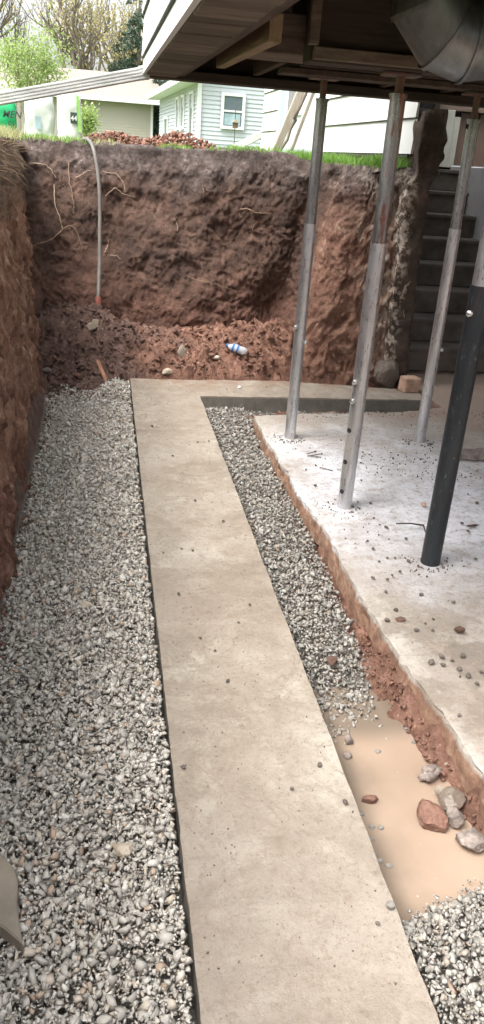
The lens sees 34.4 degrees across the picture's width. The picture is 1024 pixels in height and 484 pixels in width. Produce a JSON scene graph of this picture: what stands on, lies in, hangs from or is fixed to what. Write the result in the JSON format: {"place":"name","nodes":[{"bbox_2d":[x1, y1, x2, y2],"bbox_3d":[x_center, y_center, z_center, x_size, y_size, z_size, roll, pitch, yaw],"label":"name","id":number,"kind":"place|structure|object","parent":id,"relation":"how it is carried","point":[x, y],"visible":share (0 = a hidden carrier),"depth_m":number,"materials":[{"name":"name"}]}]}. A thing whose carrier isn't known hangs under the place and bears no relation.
{"place":"outdoors","nodes":[
{"label":"outdoors","id":0,"kind":"place"},
{"bbox_2d":[0,121,29,140],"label":"grass","id":1,"kind":"structure","parent":0,"point":[8,132],"depth_m":4.28,"materials":[{"name":"yellow plant"}]},
{"bbox_2d":[0,136,42,599],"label":"earth bank","id":2,"kind":"structure","parent":0,"point":[21,380],"depth_m":3.74,"materials":[{"name":"soil"}]},
{"bbox_2d":[0,377,195,1023],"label":"gravel","id":3,"kind":"structure","parent":0,"point":[69,440],"depth_m":2.34,"materials":[{"name":"grey gravel"}]},
{"bbox_2d":[0,854,22,953],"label":"concrete fragment","id":4,"kind":"object","parent":3,"relation":"on","point":[10,931],"visible":0.98,"depth_m":1.79,"materials":[{"name":"grey concrete"}]},
{"bbox_2d":[79,601,91,608],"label":"rock","id":5,"kind":"object","parent":3,"relation":"on","point":[85,604],"visible":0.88,"depth_m":3.02,"materials":[{"name":"beige stone"}]},
{"bbox_2d":[114,842,133,857],"bbox_3d":[-0.300,0.857,1.988,0.052,0.035,0.046,0,25,-10],"label":"rock","id":6,"kind":"object","parent":3,"relation":"on","point":[125,849],"visible":0.99,"depth_m":1.97,"materials":[{"name":"beige stone"}]},
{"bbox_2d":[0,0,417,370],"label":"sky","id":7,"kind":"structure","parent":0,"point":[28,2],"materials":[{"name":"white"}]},
{"bbox_2d":[157,141,270,152],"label":"grass","id":8,"kind":"structure","parent":0,"point":[237,147],"depth_m":6.50,"materials":[{"name":"green plant"}]},
{"bbox_2d":[16,137,415,388],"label":"earth bank","id":9,"kind":"structure","parent":0,"point":[213,239],"depth_m":6.42,"materials":[{"name":"soil"}]},
{"bbox_2d":[35,184,62,244],"bbox_3d":[-1.516,-2.334,6.168,0.137,0.451,0.298,15,27,23],"label":"root","id":10,"kind":"object","parent":9,"relation":"on","point":[57,212],"visible":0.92,"depth_m":6.22,"materials":[{"name":"brown plant"}]},
{"bbox_2d":[16,132,120,144],"bbox_3d":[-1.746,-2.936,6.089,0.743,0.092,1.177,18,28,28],"label":"grass","id":11,"kind":"structure","parent":9,"relation":"on","point":[55,138],"depth_m":6.24,"materials":[{"name":"plant"}]},
{"bbox_2d":[68,161,73,211],"bbox_3d":[-1.365,-2.589,6.233,0.024,0.380,0.162,-6,26,-22],"label":"root","id":12,"kind":"object","parent":9,"relation":"hanging from","point":[69,183],"visible":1,"depth_m":6.23,"materials":[{"name":"brown plant"}]},
{"bbox_2d":[81,137,101,304],"bbox_3d":[-1.245,-2.306,6.482,0.113,1.444,1.114,-4,26,-18],"label":"conduit","id":13,"kind":"object","parent":9,"relation":"attached to","point":[97,297],"visible":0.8,"depth_m":6.24,"materials":[{"name":"grey plastic"}]},
{"bbox_2d":[0,136,361,283],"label":"fine roots","id":14,"kind":"object","parent":9,"relation":"on","point":[14,156],"visible":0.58,"depth_m":4.03,"materials":[{"name":"brown plant"}]},
{"bbox_2d":[240,208,271,213],"bbox_3d":[0.121,-2.522,6.559,0.279,0.038,0.034,-1,25,-11],"label":"root","id":15,"kind":"object","parent":9,"relation":"on","point":[252,210],"visible":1,"depth_m":6.54,"materials":[{"name":"brown plant"}]},
{"bbox_2d":[0,302,483,1023],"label":"excavation floor","id":16,"kind":"structure","parent":0,"point":[82,336],"depth_m":4.23,"materials":[{"name":"soil"}]},
{"bbox_2d":[42,367,50,371],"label":"rock","id":17,"kind":"object","parent":16,"relation":"on","point":[46,369],"visible":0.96,"depth_m":5.78,"materials":[{"name":"grey stone"}]},
{"bbox_2d":[87,319,98,329],"bbox_3d":[-1.145,-1.436,6.002,0.092,0.082,0.012,0,25,-10],"label":"rock","id":18,"kind":"object","parent":16,"relation":"on","point":[93,324],"visible":1,"depth_m":6.00,"materials":[{"name":"beige stone"}]},
{"bbox_2d":[95,359,106,379],"bbox_3d":[-1.038,-1.017,5.865,0.038,0.205,0.269,-11,28,-30],"label":"wooden stake","id":19,"kind":"object","parent":16,"relation":"on","point":[101,370],"visible":0.56,"depth_m":5.87,"materials":[{"name":"brown wood"}]},
{"bbox_2d":[162,368,171,374],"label":"rock","id":20,"kind":"object","parent":16,"relation":"on","point":[168,371],"visible":1,"depth_m":6.07,"materials":[{"name":"beige stone"}]},
{"bbox_2d":[177,345,185,357],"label":"rock","id":21,"kind":"object","parent":16,"relation":"on","point":[181,351],"visible":0.97,"depth_m":6.20,"materials":[{"name":"stone"}]},
{"bbox_2d":[37,299,329,397],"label":"soil clods","id":22,"kind":"object","parent":16,"relation":"on","point":[82,366],"visible":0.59,"depth_m":6.12,"materials":[{"name":"brown soil"}]},
{"bbox_2d":[226,344,246,354],"bbox_3d":[-0.044,-1.301,6.248,0.174,0.086,0.066,7,24,5],"label":"plastic bottle","id":23,"kind":"object","parent":16,"relation":"on","point":[239,349],"visible":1,"depth_m":6.22,"materials":[{"name":"white plastic"}]},
{"bbox_2d":[0,396,483,835],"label":"clay crumbs","id":24,"kind":"object","parent":16,"relation":"on","point":[395,697],"visible":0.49,"depth_m":2.91,"materials":[{"name":"soil"}]},
{"bbox_2d":[130,378,439,1023],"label":"concrete footing","id":25,"kind":"object","parent":16,"relation":"on","point":[257,871],"visible":0.8,"depth_m":2.24,"materials":[{"name":"grey concrete"}]},
{"bbox_2d":[134,380,404,1018],"bbox_3d":[-0.225,0.009,3.820,0.464,0.008,4.898,0,25,-10],"label":"footing grit","id":26,"kind":"object","parent":25,"relation":"on","point":[231,699],"visible":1,"depth_m":2.46,"materials":[{"name":"grey stone"}]},
{"bbox_2d":[385,901,394,909],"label":"pebble","id":27,"kind":"object","parent":25,"relation":"on","point":[390,905],"visible":1,"depth_m":1.85,"materials":[{"name":"grey stone"}]},
{"bbox_2d":[398,375,420,392],"bbox_3d":[1.323,-1.012,6.188,0.140,0.115,0.100,-5,29,-23],"label":"brick","id":28,"kind":"object","parent":25,"relation":"on","point":[409,383],"visible":1,"depth_m":6.15,"materials":[{"name":"brick"}]},
{"bbox_2d":[373,360,398,388],"bbox_3d":[1.147,-1.100,6.285,0.208,0.263,0.191,0,25,-10],"label":"rock","id":29,"kind":"object","parent":16,"relation":"on","point":[386,374],"visible":0.98,"depth_m":6.22,"materials":[{"name":"stone"}]},
{"bbox_2d":[313,687,483,937],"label":"water","id":30,"kind":"structure","parent":16,"relation":"on","point":[418,857],"depth_m":2.34,"materials":[{"name":"brown liquid"}]},
{"bbox_2d":[344,752,351,759],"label":"rock","id":31,"kind":"object","parent":30,"relation":"on","point":[347,755],"visible":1,"depth_m":2.53,"materials":[{"name":"grey stone"}]},
{"bbox_2d":[345,735,352,744],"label":"rock","id":32,"kind":"object","parent":30,"relation":"on","point":[348,739],"visible":1,"depth_m":2.59,"materials":[{"name":"grey stone"}]},
{"bbox_2d":[361,795,377,803],"bbox_3d":[0.388,0.872,2.372,0.054,0.036,0.030,0,25,-10],"label":"rock","id":33,"kind":"object","parent":30,"relation":"on","point":[370,799],"visible":1,"depth_m":2.36,"materials":[{"name":"stone"}]},
{"bbox_2d":[385,863,392,868],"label":"pebble","id":34,"kind":"object","parent":30,"relation":"on","point":[388,865],"visible":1,"depth_m":2.15,"materials":[{"name":"grey stone"}]},
{"bbox_2d":[417,764,442,782],"bbox_3d":[0.599,0.826,2.476,0.098,0.063,0.057,-11,29,-30],"label":"rock","id":35,"kind":"object","parent":30,"relation":"on","point":[429,773],"visible":1,"depth_m":2.45,"materials":[{"name":"grey stone"}]},
{"bbox_2d":[417,799,448,831],"bbox_3d":[0.557,0.895,2.303,0.084,0.073,0.108,-8,27,-25],"label":"rock","id":36,"kind":"object","parent":30,"relation":"on","point":[431,816],"visible":1,"depth_m":2.28,"materials":[{"name":"stone"}]},
{"bbox_2d":[434,785,443,794],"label":"rock","id":37,"kind":"object","parent":30,"relation":"on","point":[438,789],"visible":0.51,"depth_m":2.39,"materials":[{"name":"stone"}]},
{"bbox_2d":[437,786,465,810],"bbox_3d":[0.631,0.858,2.348,0.085,0.047,0.074,-15,30,-35],"label":"rock","id":38,"kind":"object","parent":30,"relation":"on","point":[449,796],"visible":0.95,"depth_m":2.34,"materials":[{"name":"grey stone"}]},
{"bbox_2d":[446,807,464,827],"bbox_3d":[0.625,0.894,2.298,0.055,0.060,0.059,0,25,-10],"label":"rock","id":39,"kind":"object","parent":30,"relation":"on","point":[456,817],"visible":0.99,"depth_m":2.28,"materials":[{"name":"grey stone"}]},
{"bbox_2d":[455,827,483,852],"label":"rock","id":40,"kind":"object","parent":30,"relation":"on","point":[472,838],"visible":1,"depth_m":2.21,"materials":[{"name":"grey stone"}]},
{"bbox_2d":[407,169,483,371],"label":"basement stairs","id":41,"kind":"structure","parent":16,"relation":"on","point":[442,193],"depth_m":7.30,"materials":[{"name":"concrete"}]},
{"bbox_2d":[264,141,412,168],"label":"grass","id":42,"kind":"structure","parent":0,"point":[376,160],"depth_m":6.50,"materials":[{"name":"green plant"}]},
{"bbox_2d":[205,406,483,1023],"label":"gravel","id":43,"kind":"structure","parent":0,"point":[421,932],"depth_m":3.11,"materials":[{"name":"grey gravel"}]},
{"bbox_2d":[327,656,337,665],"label":"rock","id":44,"kind":"object","parent":43,"relation":"on","point":[332,660],"visible":1,"depth_m":2.91,"materials":[{"name":"brown stone"}]},
{"bbox_2d":[253,370,483,817],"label":"floor slab","id":45,"kind":"structure","parent":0,"point":[445,695],"depth_m":3.69,"materials":[{"name":"concrete"}]},
{"bbox_2d":[284,76,339,438],"bbox_3d":[0.369,-1.382,4.545,0.150,2.008,0.100,0,25,-10],"label":"shoring post","id":46,"kind":"object","parent":45,"relation":"on","point":[307,253],"visible":1,"depth_m":4.49,"materials":[{"name":"metal"}]},
{"bbox_2d":[267,408,483,716],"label":"stone crumbs","id":47,"kind":"object","parent":45,"relation":"on","point":[425,623],"visible":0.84,"depth_m":4.54,"materials":[{"name":"grey stone"}]},
{"bbox_2d":[337,71,422,509],"bbox_3d":[0.589,-0.913,3.615,0.150,1.953,0.100,0,25,-10],"label":"shoring post","id":48,"kind":"object","parent":45,"relation":"on","point":[377,252],"visible":1,"depth_m":3.54,"materials":[{"name":"metal"}]},
{"bbox_2d":[395,616,404,621],"bbox_3d":[0.614,0.415,3.037,0.047,0.015,0.029,0,25,-10],"label":"clay lump","id":49,"kind":"object","parent":45,"relation":"on","point":[399,619],"visible":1,"depth_m":3.03,"materials":[{"name":"brown soil"}]},
{"bbox_2d":[396,523,425,531],"bbox_3d":[0.835,0.068,3.805,0.163,0.023,0.063,19,28,29],"label":"twig","id":50,"kind":"object","parent":45,"relation":"on","point":[414,524],"visible":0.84,"depth_m":3.81,"materials":[{"name":"grey wood"}]},
{"bbox_2d":[428,659,434,664],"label":"pebble","id":51,"kind":"object","parent":45,"relation":"on","point":[431,661],"visible":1,"depth_m":2.78,"materials":[{"name":"grey stone"}]},
{"bbox_2d":[414,92,483,442],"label":"shoring post","id":52,"kind":"object","parent":45,"relation":"on","point":[454,232],"visible":1,"depth_m":4.59,"materials":[{"name":"metal"}]},
{"bbox_2d":[420,219,483,566],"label":"shoring post","id":53,"kind":"object","parent":45,"relation":"on","point":[468,357],"visible":1,"depth_m":3.19,"materials":[{"name":"black metal"}]},
{"bbox_2d":[453,626,464,632],"bbox_3d":[0.828,0.446,2.975,0.046,0.028,0.032,0,25,-10],"label":"clay lump","id":54,"kind":"object","parent":45,"relation":"on","point":[459,629],"visible":1,"depth_m":2.96,"materials":[{"name":"brown soil"}]},
{"bbox_2d":[450,165,483,239],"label":"stairwell wall","id":55,"kind":"structure","parent":45,"relation":"on","point":[475,202],"depth_m":7.71,"materials":[{"name":"grey concrete"}]},
{"bbox_2d":[460,448,483,460],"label":"board","id":56,"kind":"object","parent":45,"relation":"on","point":[476,454],"visible":0.54,"depth_m":4.79,"materials":[{"name":"wood"}]},
{"label":"ground","id":57,"kind":"structure","parent":0,"visible":0},
{"bbox_2d":[0,103,21,129],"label":"plastic sack","id":58,"kind":"object","parent":57,"relation":"on","point":[8,112],"visible":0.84,"depth_m":6.89,"materials":[{"name":"green plastic"}]},
{"bbox_2d":[17,102,21,131],"bbox_3d":[-1.972,-3.492,6.941,0.035,0.425,0.020,0,25,-10],"label":"wooden lath","id":59,"kind":"object","parent":57,"relation":"on","point":[19,112],"visible":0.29,"depth_m":6.93,"materials":[{"name":"beige wood"}]},
{"bbox_2d":[0,0,45,58],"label":"deciduous tree","id":60,"kind":"object","parent":57,"relation":"on","point":[6,20],"visible":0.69,"depth_m":50.59,"materials":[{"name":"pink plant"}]},
{"bbox_2d":[24,96,54,137],"bbox_3d":[-1.808,-3.504,6.982,0.273,0.475,0.196,0,25,-10],"label":"plastic sack","id":61,"kind":"object","parent":57,"relation":"on","point":[39,116],"visible":0.59,"depth_m":6.91,"materials":[{"name":"white plastic"}]},
{"bbox_2d":[0,4,80,115],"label":"bush","id":62,"kind":"object","parent":57,"relation":"on","point":[26,69],"visible":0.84,"depth_m":11.73,"materials":[{"name":"green plant"}]},
{"bbox_2d":[3,0,131,70],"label":"deciduous tree","id":63,"kind":"object","parent":57,"relation":"on","point":[75,35],"visible":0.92,"depth_m":49.25,"materials":[{"name":"brown plant"}]},
{"bbox_2d":[57,93,82,138],"bbox_3d":[-1.546,-3.498,7.023,0.231,0.465,0.180,0,25,-10],"label":"plastic sack","id":64,"kind":"object","parent":57,"relation":"on","point":[69,120],"visible":0.72,"depth_m":6.94,"materials":[{"name":"grey plastic"}]},
{"bbox_2d":[0,62,159,140],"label":"garage","id":65,"kind":"structure","parent":57,"relation":"on","point":[125,108],"depth_m":39.79,"materials":[{"name":"beige"}]},
{"bbox_2d":[39,0,143,71],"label":"deciduous tree","id":66,"kind":"object","parent":57,"relation":"on","point":[118,34],"visible":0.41,"depth_m":55.27,"materials":[{"name":"brown plant"}]},
{"bbox_2d":[81,92,103,136],"bbox_3d":[-2.177,-5.450,10.896,0.507,0.694,0.431,0,25,-10],"label":"bush","id":67,"kind":"object","parent":57,"relation":"on","point":[88,121],"visible":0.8,"depth_m":10.87,"materials":[{"name":"green plant"}]},
{"bbox_2d":[106,0,162,135],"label":"spruce tree","id":68,"kind":"object","parent":57,"relation":"on","point":[137,22],"visible":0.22,"depth_m":51.20,"materials":[{"name":"green plant"}]},
{"bbox_2d":[83,130,215,148],"bbox_3d":[-0.828,-3.515,7.453,1.495,0.243,1.494,0,25,-10],"label":"clay pile","id":69,"kind":"object","parent":57,"relation":"on","point":[179,137],"visible":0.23,"depth_m":7.34,"materials":[{"name":"brown soil"}]},
{"bbox_2d":[152,79,169,138],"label":"spruce tree","id":70,"kind":"object","parent":57,"relation":"on","point":[156,115],"visible":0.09,"depth_m":41.18,"materials":[{"name":"green plant"}]},
{"bbox_2d":[146,81,264,147],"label":"blue house","id":71,"kind":"structure","parent":57,"relation":"on","point":[202,110],"depth_m":27.25,"materials":[{"name":"wood"}]},
{"bbox_2d":[163,116,167,134],"bbox_3d":[-3.450,-17.342,35.438,0.095,1.000,1.321,-1,25,-12],"label":"window","id":72,"kind":"structure","parent":71,"relation":"in","point":[165,127],"depth_m":35.47,"materials":[{"name":"white glass"}]},
{"bbox_2d":[175,96,179,129],"bbox_3d":[-2.620,-16.125,31.682,0.077,1.200,0.920,-1,25,-12],"label":"window","id":73,"kind":"structure","parent":71,"relation":"in","point":[177,103],"depth_m":31.61,"materials":[{"name":"white glass"}]},
{"bbox_2d":[179,94,184,129],"bbox_3d":[-2.319,-15.498,30.351,0.077,1.200,0.920,-1,25,-12],"label":"window","id":74,"kind":"structure","parent":71,"relation":"in","point":[182,97],"depth_m":30.29,"materials":[{"name":"white glass"}]},
{"bbox_2d":[187,90,194,138],"bbox_3d":[-1.852,-14.269,28.325,0.080,1.700,1.000,-1,25,-12],"label":"window","id":75,"kind":"structure","parent":71,"relation":"in","point":[191,94],"depth_m":28.17,"materials":[{"name":"white glass"}]},
{"bbox_2d":[220,92,245,129],"bbox_3d":[-0.313,-13.803,26.965,0.840,1.120,0.071,-1,25,-12],"label":"window","id":76,"kind":"structure","parent":71,"relation":"in","point":[228,100],"depth_m":26.95,"materials":[{"name":"white glass"}]},
{"bbox_2d":[232,102,238,143],"bbox_3d":[-0.098,-5.319,10.910,0.110,0.715,0.100,0,25,-10],"label":"bird feeder","id":77,"kind":"object","parent":57,"relation":"on","point":[235,122],"visible":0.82,"depth_m":10.85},
{"bbox_2d":[233,131,261,147],"bbox_3d":[0.123,-5.655,11.909,0.509,0.338,0.100,0,25,-10],"label":"drain pipe","id":78,"kind":"object","parent":57,"relation":"on","point":[253,138],"visible":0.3,"depth_m":11.86,"materials":[{"name":"white plastic"}]},
{"bbox_2d":[244,147,356,161],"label":"grass","id":79,"kind":"structure","parent":57,"relation":"on","point":[294,152],"depth_m":6.80,"materials":[{"name":"green plant"}]},
{"bbox_2d":[273,92,303,151],"bbox_3d":[0.507,-3.743,7.058,0.397,0.936,0.045,0,25,-10],"label":"timber prop","id":80,"kind":"object","parent":79,"relation":"on","point":[289,117],"visible":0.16,"depth_m":7.11,"materials":[{"name":"beige wood"}]},
{"bbox_2d":[281,92,307,150],"bbox_3d":[0.565,-3.795,7.156,0.387,0.934,0.060,0,25,-10],"label":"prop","id":81,"kind":"object","parent":79,"relation":"on","point":[294,121],"visible":0.56,"depth_m":7.21,"materials":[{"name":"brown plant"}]},
{"bbox_2d":[290,93,314,150],"bbox_3d":[0.649,-3.856,7.254,0.333,0.954,0.030,0,25,-10],"label":"timber prop","id":82,"kind":"object","parent":79,"relation":"on","point":[306,110],"visible":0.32,"depth_m":7.32,"materials":[{"name":"beige wood"}]},
{"bbox_2d":[141,0,483,169],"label":"raised house","id":83,"kind":"structure","parent":57,"relation":"on","point":[280,52],"depth_m":3.91,"materials":[{"name":"white"}]},
{"bbox_2d":[0,65,149,105],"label":"downspout","id":84,"kind":"object","parent":83,"relation":"attached to","point":[62,87],"visible":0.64,"depth_m":4.68,"materials":[{"name":"metal"}]},
{"bbox_2d":[286,91,301,114],"bbox_3d":[0.648,-5.217,9.189,0.020,1.020,0.800,0,25,-10],"label":"window","id":85,"kind":"structure","parent":83,"relation":"in","point":[290,96],"depth_m":9.49,"materials":[{"name":"white glass"}]},
{"bbox_2d":[390,0,483,84],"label":"sheet metal duct","id":86,"kind":"object","parent":83,"relation":"attached to","point":[444,39],"visible":1,"depth_m":2.62,"materials":[{"name":"metal"}]},
{"bbox_2d":[453,113,478,165],"bbox_3d":[2.507,-4.167,8.799,0.210,0.560,0.040,0,25,-10],"label":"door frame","id":87,"kind":"structure","parent":83,"relation":"in","point":[464,116],"depth_m":8.76,"materials":[{"name":"wood"}]},
{"bbox_2d":[471,114,483,166],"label":"door","id":88,"kind":"structure","parent":83,"relation":"in","point":[478,157],"depth_m":8.83,"materials":[{"name":"brown wood"}]},
{"bbox_2d":[340,108,447,385],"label":"old foundation wall","id":89,"kind":"structure","parent":57,"relation":"on","point":[427,156],"depth_m":5.91,"materials":[{"name":"grey concrete"}]}
]}

